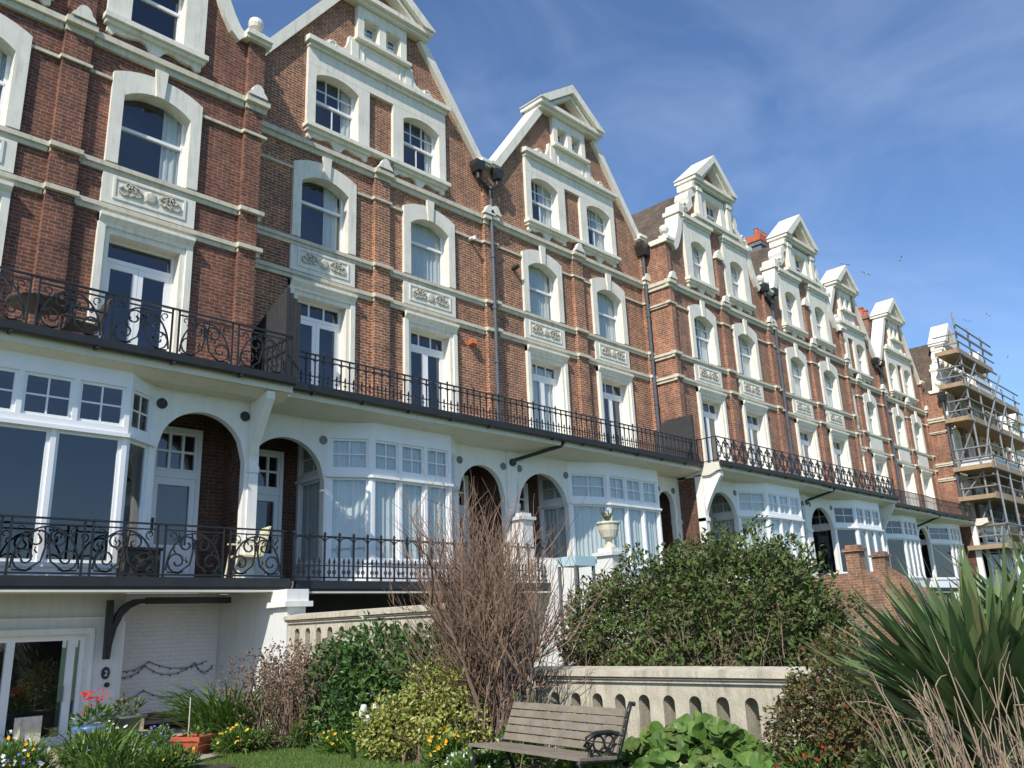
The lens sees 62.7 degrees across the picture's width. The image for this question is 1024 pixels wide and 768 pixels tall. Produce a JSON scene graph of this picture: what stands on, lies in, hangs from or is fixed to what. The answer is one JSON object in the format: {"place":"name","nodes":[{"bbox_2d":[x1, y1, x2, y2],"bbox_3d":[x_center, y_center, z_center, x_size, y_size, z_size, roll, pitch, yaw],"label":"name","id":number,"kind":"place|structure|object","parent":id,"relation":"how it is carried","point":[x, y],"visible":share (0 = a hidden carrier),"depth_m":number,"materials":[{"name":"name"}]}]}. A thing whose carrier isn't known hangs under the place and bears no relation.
{"place":"outdoors","nodes":[
{"label":"outdoors","id":0,"kind":"place"},
{"bbox_2d":[43,726,263,767],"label":"path","id":1,"kind":"structure","parent":0,"point":[204,756],"depth_m":10.22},
{"bbox_2d":[13,716,42,747],"bbox_3d":[-6.283,4.539,10.886,0.070,0.420,0.320,-17,-22,42],"label":"garden board","id":2,"kind":"object","parent":1,"relation":"on","point":[21,724],"visible":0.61,"depth_m":10.90,"materials":[{"name":"white"}]},
{"bbox_2d":[0,730,57,767],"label":"flower clump","id":3,"kind":"object","parent":1,"relation":"on","point":[11,753],"visible":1,"depth_m":8.28,"materials":[{"name":"multicoloured plant"}]},
{"bbox_2d":[67,688,114,741],"bbox_3d":[-5.245,4.216,10.486,0.564,0.776,0.564,-17,-22,42],"label":"flower pot","id":4,"kind":"object","parent":1,"relation":"on","point":[86,717],"visible":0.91,"depth_m":10.46,"materials":[{"name":"blue ceramic"}]},
{"bbox_2d":[53,720,147,767],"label":"flower clump","id":5,"kind":"object","parent":1,"relation":"on","point":[116,733],"visible":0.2,"depth_m":9.37,"materials":[{"name":"green plant"}]},
{"bbox_2d":[35,716,171,767],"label":"strap leaf clump","id":6,"kind":"object","parent":1,"relation":"on","point":[84,756],"visible":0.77,"depth_m":8.81,"materials":[{"name":"green plant"}]},
{"bbox_2d":[0,593,219,745],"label":"basement front","id":7,"kind":"object","parent":1,"relation":"on","point":[53,664],"visible":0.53,"depth_m":11.98,"materials":[{"name":"white paint"}]},
{"bbox_2d":[0,634,84,745],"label":"garden doors","id":8,"kind":"structure","parent":7,"relation":"in","point":[40,675],"depth_m":11.54,"materials":[{"name":"white glass"}]},
{"bbox_2d":[102,599,147,659],"bbox_3d":[-5.654,3.573,12.277,0.100,0.835,0.560,-17,-22,42],"label":"iron bracket","id":9,"kind":"object","parent":7,"relation":"attached to","point":[111,624],"visible":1,"depth_m":12.14,"materials":[{"name":"metal"}]},
{"bbox_2d":[0,0,296,592],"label":"terraced house","id":10,"kind":"structure","parent":7,"relation":"on","point":[132,139],"depth_m":13.56,"materials":[{"name":"brown brick"}]},
{"bbox_2d":[0,13,32,130],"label":"arched window","id":11,"kind":"structure","parent":10,"relation":"in","point":[15,42],"depth_m":13.11,"materials":[{"name":"paint"}]},
{"bbox_2d":[5,292,68,324],"bbox_3d":[-6.722,-0.899,11.876,0.820,0.545,0.820,-17,-22,42],"label":"balcony table","id":12,"kind":"object","parent":10,"relation":"on","point":[44,298],"visible":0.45,"depth_m":11.87,"materials":[{"name":"metal"}]},
{"bbox_2d":[0,349,132,575],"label":"bay window","id":13,"kind":"structure","parent":10,"relation":"in","point":[64,425],"depth_m":11.57,"materials":[{"name":"white glass"}]},
{"bbox_2d":[115,373,156,575],"bbox_3d":[-5.585,1.360,12.423,0.409,3.000,0.687,-10,-18,25],"label":"bay window","id":14,"kind":"structure","parent":10,"relation":"in","point":[143,396],"depth_m":12.53,"materials":[{"name":"white glass"}]},
{"bbox_2d":[117,546,162,576],"bbox_3d":[-5.309,2.543,11.908,0.400,0.420,0.560,-17,-22,42],"label":"wicker planter","id":15,"kind":"object","parent":10,"relation":"on","point":[124,567],"visible":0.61,"depth_m":11.76,"materials":[{"name":"wicker"}]},
{"bbox_2d":[86,210,195,353],"bbox_3d":[-6.120,-1.382,13.789,0.400,2.585,1.570,-17,-22,42],"label":"balcony door","id":16,"kind":"structure","parent":10,"relation":"in","point":[132,258],"depth_m":13.99,"materials":[{"name":"paint"}]},
{"bbox_2d":[104,69,202,191],"bbox_3d":[-6.276,-4.512,14.718,0.380,2.049,1.570,-17,-22,42],"label":"arched window","id":17,"kind":"structure","parent":10,"relation":"in","point":[180,110],"depth_m":14.89,"materials":[{"name":"paint"}]},
{"bbox_2d":[102,0,208,72],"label":"gable window","id":18,"kind":"structure","parent":10,"relation":"in","point":[176,29],"depth_m":15.28,"materials":[{"name":"paint"}]},
{"bbox_2d":[148,426,202,576],"bbox_3d":[-5.612,1.993,13.889,0.108,2.600,0.860,-17,-22,42],"label":"garden door","id":19,"kind":"structure","parent":10,"relation":"in","point":[178,455],"depth_m":14.00,"materials":[{"name":"white glass"}]},
{"bbox_2d":[102,692,147,739],"bbox_3d":[-5.080,4.390,10.974,0.581,0.699,0.580,-17,-22,42],"label":"flower pot","id":20,"kind":"object","parent":1,"relation":"on","point":[123,719],"visible":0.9,"depth_m":10.94,"materials":[{"name":"green ceramic"}]},
{"bbox_2d":[170,723,216,754],"bbox_3d":[-3.819,4.260,10.077,0.396,0.351,0.364,-7,-17,15],"label":"flower pot","id":21,"kind":"object","parent":1,"relation":"on","point":[197,740],"visible":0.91,"depth_m":9.97,"materials":[{"name":"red ceramic"}]},
{"bbox_2d":[202,745,450,767],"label":"lawn","id":22,"kind":"structure","parent":0,"point":[316,760],"depth_m":9.12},
{"bbox_2d":[349,650,498,767],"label":"variegated shrub","id":23,"kind":"object","parent":22,"relation":"on","point":[423,726],"visible":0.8,"depth_m":8.70,"materials":[{"name":"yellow plant"}]},
{"bbox_2d":[415,725,470,767],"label":"flower clump","id":24,"kind":"object","parent":22,"relation":"on","point":[434,747],"visible":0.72,"depth_m":8.17,"materials":[{"name":"yellow plant"}]},
{"bbox_2d":[440,744,510,767],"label":"flower clump","id":25,"kind":"object","parent":22,"relation":"on","point":[464,759],"visible":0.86,"depth_m":7.47,"materials":[{"name":"green plant"}]},
{"bbox_2d":[468,695,635,767],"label":"park bench","id":26,"kind":"object","parent":22,"relation":"on","point":[615,735],"visible":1,"depth_m":6.99,"materials":[{"name":"brown wood"}]},
{"bbox_2d":[177,743,556,767],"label":"flower bed soil","id":27,"kind":"structure","parent":0,"point":[283,746],"depth_m":8.96,"materials":[{"name":"soil"}]},
{"bbox_2d":[56,731,189,767],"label":"strap leaf clump","id":28,"kind":"object","parent":27,"relation":"on","point":[126,762],"visible":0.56,"depth_m":8.65,"materials":[{"name":"green plant"}]},
{"bbox_2d":[130,741,202,767],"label":"flower clump","id":29,"kind":"object","parent":27,"relation":"on","point":[168,758],"visible":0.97,"depth_m":8.65,"materials":[{"name":"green plant"}]},
{"bbox_2d":[137,676,295,746],"bbox_3d":[-3.640,4.235,10.940,1.989,0.878,1.900,-5,-16,10],"label":"strap leaf clump","id":30,"kind":"object","parent":27,"relation":"on","point":[203,715],"visible":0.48,"depth_m":10.51,"materials":[{"name":"green plant"}]},
{"bbox_2d":[209,722,260,754],"bbox_3d":[-3.316,4.266,10.052,0.705,0.421,0.552,-17,-22,42],"label":"flower clump","id":31,"kind":"object","parent":27,"relation":"on","point":[239,733],"visible":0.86,"depth_m":9.95,"materials":[{"name":"green plant"}]},
{"bbox_2d":[189,714,295,754],"bbox_3d":[-3.162,4.266,10.217,1.301,0.399,1.176,-6,-16,12],"label":"strap leaf clump","id":32,"kind":"object","parent":27,"relation":"on","point":[261,737],"visible":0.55,"depth_m":10.03,"materials":[{"name":"green plant"}]},
{"bbox_2d":[206,635,375,751],"bbox_3d":[-2.809,3.913,10.741,2.184,1.325,2.584,2,-17,-14],"label":"dead flower bush","id":33,"kind":"object","parent":27,"relation":"on","point":[287,710],"visible":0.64,"depth_m":10.47,"materials":[{"name":"plant"}]},
{"bbox_2d":[310,725,359,756],"bbox_3d":[-2.008,4.113,9.623,0.824,0.394,0.462,-17,-22,42],"label":"flower clump","id":34,"kind":"object","parent":27,"relation":"on","point":[328,742],"visible":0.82,"depth_m":9.53,"materials":[{"name":"green plant"}]},
{"bbox_2d":[289,610,483,752],"bbox_3d":[-1.603,3.561,10.070,3.222,1.686,1.376,-17,-22,42],"label":"evergreen shrub","id":35,"kind":"object","parent":27,"relation":"on","point":[354,674],"visible":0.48,"depth_m":9.91,"materials":[{"name":"green plant"}]},
{"bbox_2d":[366,460,619,767],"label":"bare bush","id":36,"kind":"object","parent":27,"relation":"on","point":[488,611],"visible":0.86,"depth_m":8.65,"materials":[{"name":"plant"}]},
{"bbox_2d":[610,711,794,767],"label":"bergenia clump","id":37,"kind":"object","parent":27,"relation":"on","point":[705,740],"visible":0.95,"depth_m":6.67,"materials":[{"name":"green plant"}]},
{"bbox_2d":[774,731,861,767],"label":"flower clump","id":38,"kind":"object","parent":27,"relation":"on","point":[817,754],"visible":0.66,"depth_m":5.92,"materials":[{"name":"green plant"}]},
{"bbox_2d":[756,621,940,767],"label":"bronze shrub","id":39,"kind":"object","parent":27,"relation":"on","point":[853,737],"visible":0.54,"depth_m":6.02,"materials":[{"name":"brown plant"}]},
{"bbox_2d":[798,525,1023,767],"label":"sword leaf plant","id":40,"kind":"object","parent":27,"relation":"on","point":[968,626],"visible":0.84,"depth_m":4.14,"materials":[{"name":"green plant"}]},
{"bbox_2d":[832,716,1023,767],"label":"shrub","id":41,"kind":"object","parent":27,"relation":"on","point":[862,760],"visible":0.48,"depth_m":4.45,"materials":[{"name":"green plant"}]},
{"bbox_2d":[839,627,1023,767],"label":"dry cane clump","id":42,"kind":"object","parent":27,"relation":"on","point":[958,750],"visible":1,"depth_m":3.36,"materials":[{"name":"plant"}]},
{"bbox_2d":[932,524,1023,638],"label":"sword leaf plant","id":43,"kind":"object","parent":27,"relation":"on","point":[982,588],"visible":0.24,"depth_m":4.62,"materials":[{"name":"green plant"}]},
{"bbox_2d":[219,0,565,681],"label":"terraced house","id":44,"kind":"structure","parent":0,"point":[375,201],"depth_m":18.25,"materials":[{"name":"red brick"}]},
{"bbox_2d":[253,449,283,577],"bbox_3d":[-4.743,2.520,15.841,0.108,2.600,0.860,-17,-22,42],"label":"garden door","id":45,"kind":"structure","parent":44,"relation":"in","point":[271,463],"depth_m":16.06,"materials":[{"name":"white glass"}]},
{"bbox_2d":[250,287,300,382],"bbox_3d":[-4.345,-0.739,15.363,1.256,1.740,0.295,-17,-22,42],"label":"privacy screen","id":46,"kind":"object","parent":44,"relation":"on","point":[283,315],"visible":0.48,"depth_m":15.07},
{"bbox_2d":[294,444,325,580],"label":"bay window","id":47,"kind":"structure","parent":44,"relation":"in","point":[308,481],"depth_m":16.32,"materials":[{"name":"grey glass"}]},
{"bbox_2d":[288,276,357,391],"bbox_3d":[-3.927,-0.694,17.102,0.400,2.685,1.570,-17,-22,42],"label":"balcony door","id":48,"kind":"structure","parent":44,"relation":"in","point":[327,326],"depth_m":17.41,"materials":[{"name":"paint"}]},
{"bbox_2d":[290,156,356,255],"bbox_3d":[-4.085,-3.872,18.045,0.381,2.049,1.570,-17,-22,42],"label":"arched window","id":49,"kind":"structure","parent":44,"relation":"in","point":[337,185],"depth_m":18.22,"materials":[{"name":"paint"}]},
{"bbox_2d":[303,62,373,162],"bbox_3d":[-3.932,-6.009,18.835,0.437,1.890,1.722,-17,-22,42],"label":"gable window","id":50,"kind":"structure","parent":44,"relation":"in","point":[355,101],"depth_m":19.02,"materials":[{"name":"paint"}]},
{"bbox_2d":[325,422,372,580],"bbox_3d":[-3.102,2.220,15.978,0.889,3.120,0.192,3,-17,-19],"label":"bay window","id":51,"kind":"structure","parent":44,"relation":"in","point":[349,476],"depth_m":16.04,"materials":[{"name":"white glass"}]},
{"bbox_2d":[353,4,411,68],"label":"attic window","id":52,"kind":"structure","parent":44,"relation":"in","point":[376,33],"depth_m":20.28,"materials":[{"name":"paint"}]},
{"bbox_2d":[371,422,453,581],"bbox_3d":[-1.999,2.416,16.813,0.192,3.120,2.070,-17,-22,42],"label":"bay window","id":53,"kind":"structure","parent":44,"relation":"in","point":[397,452],"depth_m":16.81,"materials":[{"name":"white glass"}]},
{"bbox_2d":[390,104,450,195],"bbox_3d":[-2.300,-5.612,20.445,0.437,1.890,1.722,-17,-22,42],"label":"gable window","id":54,"kind":"structure","parent":44,"relation":"in","point":[433,133],"depth_m":20.56,"materials":[{"name":"paint"}]},
{"bbox_2d":[402,200,455,288],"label":"arched window","id":55,"kind":"structure","parent":44,"relation":"in","point":[422,246],"depth_m":20.19,"materials":[{"name":"paint"}]},
{"bbox_2d":[403,310,458,412],"bbox_3d":[-1.889,-0.199,19.113,0.400,2.685,1.570,-17,-22,42],"label":"balcony door","id":56,"kind":"structure","parent":44,"relation":"in","point":[430,344],"depth_m":19.37,"materials":[{"name":"paint"}]},
{"bbox_2d":[143,631,1023,767],"bbox_3d":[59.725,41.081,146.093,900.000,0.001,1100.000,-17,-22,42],"label":"ground","id":57,"kind":"structure","parent":0,"point":[532,696],"depth_m":11.29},
{"bbox_2d":[214,592,272,725],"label":"party wall","id":58,"kind":"structure","parent":57,"relation":"on","point":[245,621],"depth_m":13.48,"materials":[{"name":"paint"}]},
{"bbox_2d":[266,589,312,697],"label":"white pier","id":59,"kind":"structure","parent":57,"relation":"on","point":[284,602],"depth_m":12.74,"materials":[{"name":"paint"}]},
{"bbox_2d":[283,603,455,708],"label":"garden wall","id":60,"kind":"structure","parent":57,"relation":"on","point":[311,627],"depth_m":11.71,"materials":[{"name":"concrete"}]},
{"bbox_2d":[508,512,643,689],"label":"garden wall","id":61,"kind":"structure","parent":57,"relation":"on","point":[603,555],"depth_m":17.78,"materials":[{"name":"paint"}]},
{"bbox_2d":[556,556,597,662],"bbox_3d":[1.073,3.915,13.193,0.400,2.350,0.500,-17,-22,42],"label":"garden table","id":62,"kind":"object","parent":57,"relation":"on","point":[584,561],"visible":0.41,"depth_m":13.35,"materials":[{"name":"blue paint"}]},
{"bbox_2d":[527,666,829,765],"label":"garden wall","id":63,"kind":"structure","parent":57,"relation":"on","point":[740,696],"depth_m":7.89,"materials":[{"name":"concrete"}]},
{"bbox_2d":[539,510,874,749],"bbox_3d":[2.001,2.667,9.134,3.948,2.451,2.391,-17,-22,42],"label":"hedge shrub","id":64,"kind":"object","parent":57,"relation":"on","point":[711,639],"visible":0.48,"depth_m":8.68,"materials":[{"name":"green plant"}]},
{"bbox_2d":[721,544,911,669],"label":"garden wall","id":65,"kind":"structure","parent":57,"relation":"on","point":[860,578],"depth_m":20.19,"materials":[{"name":"brick"}]},
{"bbox_2d":[823,551,941,604],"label":"garden wall","id":66,"kind":"structure","parent":57,"relation":"on","point":[884,565],"depth_m":25.85,"materials":[{"name":"brick"}]},
{"bbox_2d":[932,312,1023,596],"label":"scaffold","id":67,"kind":"object","parent":57,"relation":"on","point":[999,472],"visible":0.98,"depth_m":42.83,"materials":[{"name":"metal"}]},
{"bbox_2d":[488,85,710,687],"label":"terraced house","id":68,"kind":"structure","parent":0,"point":[576,354],"depth_m":23.09,"materials":[{"name":"red brick"}]},
{"bbox_2d":[520,245,564,323],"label":"arched window","id":69,"kind":"structure","parent":68,"relation":"in","point":[535,294],"depth_m":22.98,"materials":[{"name":"paint"}]},
{"bbox_2d":[523,169,570,246],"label":"gable window","id":70,"kind":"structure","parent":68,"relation":"in","point":[545,188],"depth_m":23.85,"materials":[{"name":"paint"}]},
{"bbox_2d":[525,344,571,434],"bbox_3d":[0.890,0.463,21.897,0.450,2.735,1.570,-17,-22,42],"label":"balcony door","id":71,"kind":"structure","parent":68,"relation":"in","point":[544,390],"depth_m":22.18,"materials":[{"name":"paint"}]},
{"bbox_2d":[537,474,569,557],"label":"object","id":72,"kind":"structure","parent":68,"relation":"in","point":[551,505],"depth_m":21.25,"materials":[{"name":"grey glass"}]},
{"bbox_2d":[549,116,590,164],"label":"attic window","id":73,"kind":"structure","parent":68,"relation":"in","point":[563,137],"depth_m":25.05,"materials":[{"name":"paint"}]},
{"bbox_2d":[567,461,610,558],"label":"bay window","id":74,"kind":"structure","parent":68,"relation":"in","point":[590,479],"depth_m":21.10,"materials":[{"name":"white glass"}]},
{"bbox_2d":[577,196,620,267],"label":"gable window","id":75,"kind":"structure","parent":68,"relation":"in","point":[607,217],"depth_m":25.46,"materials":[{"name":"paint"}]},
{"bbox_2d":[590,273,628,344],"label":"arched window","id":76,"kind":"structure","parent":68,"relation":"in","point":[604,322],"depth_m":25.01,"materials":[{"name":"paint"}]},
{"bbox_2d":[596,365,637,447],"bbox_3d":[2.940,0.952,23.885,0.400,2.735,1.570,-17,-22,42],"label":"balcony door","id":77,"kind":"structure","parent":68,"relation":"in","point":[614,387],"depth_m":24.19,"materials":[{"name":"paint"}]},
{"bbox_2d":[607,462,664,583],"bbox_3d":[3.240,3.690,21.983,0.192,3.120,2.250,-17,-22,42],"label":"bay window","id":78,"kind":"structure","parent":68,"relation":"in","point":[633,491],"depth_m":22.13,"materials":[{"name":"white glass"}]},
{"bbox_2d":[654,414,696,459],"bbox_3d":[4.694,1.693,24.513,1.450,1.360,0.090,-17,-22,42],"label":"privacy screen","id":79,"kind":"object","parent":68,"relation":"on","point":[683,426],"visible":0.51,"depth_m":24.38,"materials":[{"name":"grey"}]},
{"bbox_2d":[231,0,1023,615],"label":"sky","id":80,"kind":"structure","parent":0,"point":[893,129],"materials":[{"name":"blue"}]},
{"bbox_2d":[631,155,835,665],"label":"terraced house","id":81,"kind":"structure","parent":0,"point":[711,319],"depth_m":26.97,"materials":[{"name":"orange brick"}]},
{"bbox_2d":[681,212,718,298],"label":"gable window","id":82,"kind":"structure","parent":81,"relation":"in","point":[695,234],"depth_m":27.79,"materials":[{"name":"paint"}]},
{"bbox_2d":[687,300,720,365],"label":"arched window","id":83,"kind":"structure","parent":81,"relation":"in","point":[703,317],"depth_m":27.12,"materials":[{"name":"paint"}]},
{"bbox_2d":[692,185,732,232],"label":"attic window","id":84,"kind":"structure","parent":81,"relation":"in","point":[718,212],"depth_m":29.32,"materials":[{"name":"paint"}]},
{"bbox_2d":[696,386,731,463],"bbox_3d":[6.213,1.512,25.992,0.400,2.665,1.555,-17,-22,42],"label":"balcony door","id":85,"kind":"structure","parent":81,"relation":"in","point":[713,420],"depth_m":26.28,"materials":[{"name":"paint"}]},
{"bbox_2d":[709,493,738,582],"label":"arched window","id":86,"kind":"structure","parent":81,"relation":"in","point":[720,509],"depth_m":25.43,"materials":[{"name":"grey glass"}]},
{"bbox_2d":[718,234,755,314],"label":"gable window","id":87,"kind":"structure","parent":81,"relation":"in","point":[735,268],"depth_m":29.49,"materials":[{"name":"paint"}]},
{"bbox_2d":[732,319,762,380],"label":"arched window","id":88,"kind":"structure","parent":81,"relation":"in","point":[747,356],"depth_m":28.99,"materials":[{"name":"paint"}]},
{"bbox_2d":[735,482,771,581],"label":"bay window","id":89,"kind":"structure","parent":81,"relation":"in","point":[751,497],"depth_m":25.35,"materials":[{"name":"white glass"}]},
{"bbox_2d":[741,400,773,469],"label":"balcony door","id":90,"kind":"structure","parent":81,"relation":"in","point":[755,419],"depth_m":28.20,"materials":[{"name":"white stone"}]},
{"bbox_2d":[765,483,808,572],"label":"bay window","id":91,"kind":"structure","parent":81,"relation":"in","point":[782,500],"depth_m":26.38,"materials":[{"name":"white glass"}]},
{"bbox_2d":[745,214,899,577],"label":"terraced house","id":92,"kind":"structure","parent":0,"point":[812,363],"depth_m":31.77,"materials":[{"name":"orange brick"}]},
{"bbox_2d":[777,267,808,339],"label":"gable window","id":93,"kind":"structure","parent":92,"relation":"in","point":[788,288],"depth_m":32.23,"materials":[{"name":"paint"}]},
{"bbox_2d":[785,343,811,399],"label":"arched window","id":94,"kind":"structure","parent":92,"relation":"in","point":[796,360],"depth_m":31.57,"materials":[{"name":"paint"}]},
{"bbox_2d":[784,242,815,280],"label":"attic window","id":95,"kind":"structure","parent":92,"relation":"in","point":[794,258],"depth_m":33.78,"materials":[{"name":"paint"}]},
{"bbox_2d":[794,418,823,480],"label":"balcony door","id":96,"kind":"structure","parent":92,"relation":"in","point":[806,431],"depth_m":30.81,"materials":[{"name":"white stone"}]},
{"bbox_2d":[804,284,835,352],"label":"gable window","id":97,"kind":"structure","parent":92,"relation":"in","point":[816,297],"depth_m":33.95,"materials":[{"name":"paint"}]},
{"bbox_2d":[812,508,841,574],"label":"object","id":98,"kind":"structure","parent":92,"relation":"in","point":[820,525],"depth_m":29.73,"materials":[{"name":"glass"}]},
{"bbox_2d":[818,357,842,410],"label":"arched window","id":99,"kind":"structure","parent":92,"relation":"in","point":[827,370],"depth_m":33.47,"materials":[{"name":"paint"}]},
{"bbox_2d":[828,428,855,487],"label":"balcony door","id":100,"kind":"structure","parent":92,"relation":"in","point":[839,444],"depth_m":32.70,"materials":[{"name":"white stone"}]},
{"bbox_2d":[831,499,860,573],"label":"bay window","id":101,"kind":"structure","parent":92,"relation":"in","point":[844,513],"depth_m":29.77,"materials":[{"name":"white glass"}]},
{"bbox_2d":[854,499,885,571],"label":"bay window","id":102,"kind":"structure","parent":92,"relation":"in","point":[870,530],"depth_m":30.72,"materials":[{"name":"white glass"}]},
{"bbox_2d":[820,265,943,592],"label":"terraced house","id":103,"kind":"structure","parent":0,"point":[868,388],"depth_m":37.51,"materials":[{"name":"orange brick"}]},
{"bbox_2d":[885,515,912,579],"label":"bay window","id":104,"kind":"structure","parent":103,"relation":"in","point":[896,541],"depth_m":34.78,"materials":[{"name":"white glass"}]},
{"bbox_2d":[902,515,926,586],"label":"bay window","id":105,"kind":"structure","parent":103,"relation":"in","point":[909,523],"depth_m":35.58,"materials":[{"name":"white glass"}]},
{"bbox_2d":[858,298,975,604],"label":"terraced house","id":106,"kind":"structure","parent":0,"point":[884,322],"depth_m":40.49,"materials":[{"name":"orange brick"}]},
{"bbox_2d":[927,523,959,587],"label":"bay window","id":107,"kind":"structure","parent":106,"relation":"in","point":[939,534],"depth_m":38.51,"materials":[{"name":"glass"}]},
{"bbox_2d":[909,323,1023,597],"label":"terraced house","id":108,"kind":"structure","parent":0,"point":[926,367],"depth_m":42.47,"materials":[{"name":"orange brick"}]},
{"bbox_2d":[960,352,1023,539],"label":"terraced house","id":109,"kind":"structure","parent":108,"relation":"attached to","point":[996,451],"depth_m":47.18,"materials":[{"name":"orange brick"}]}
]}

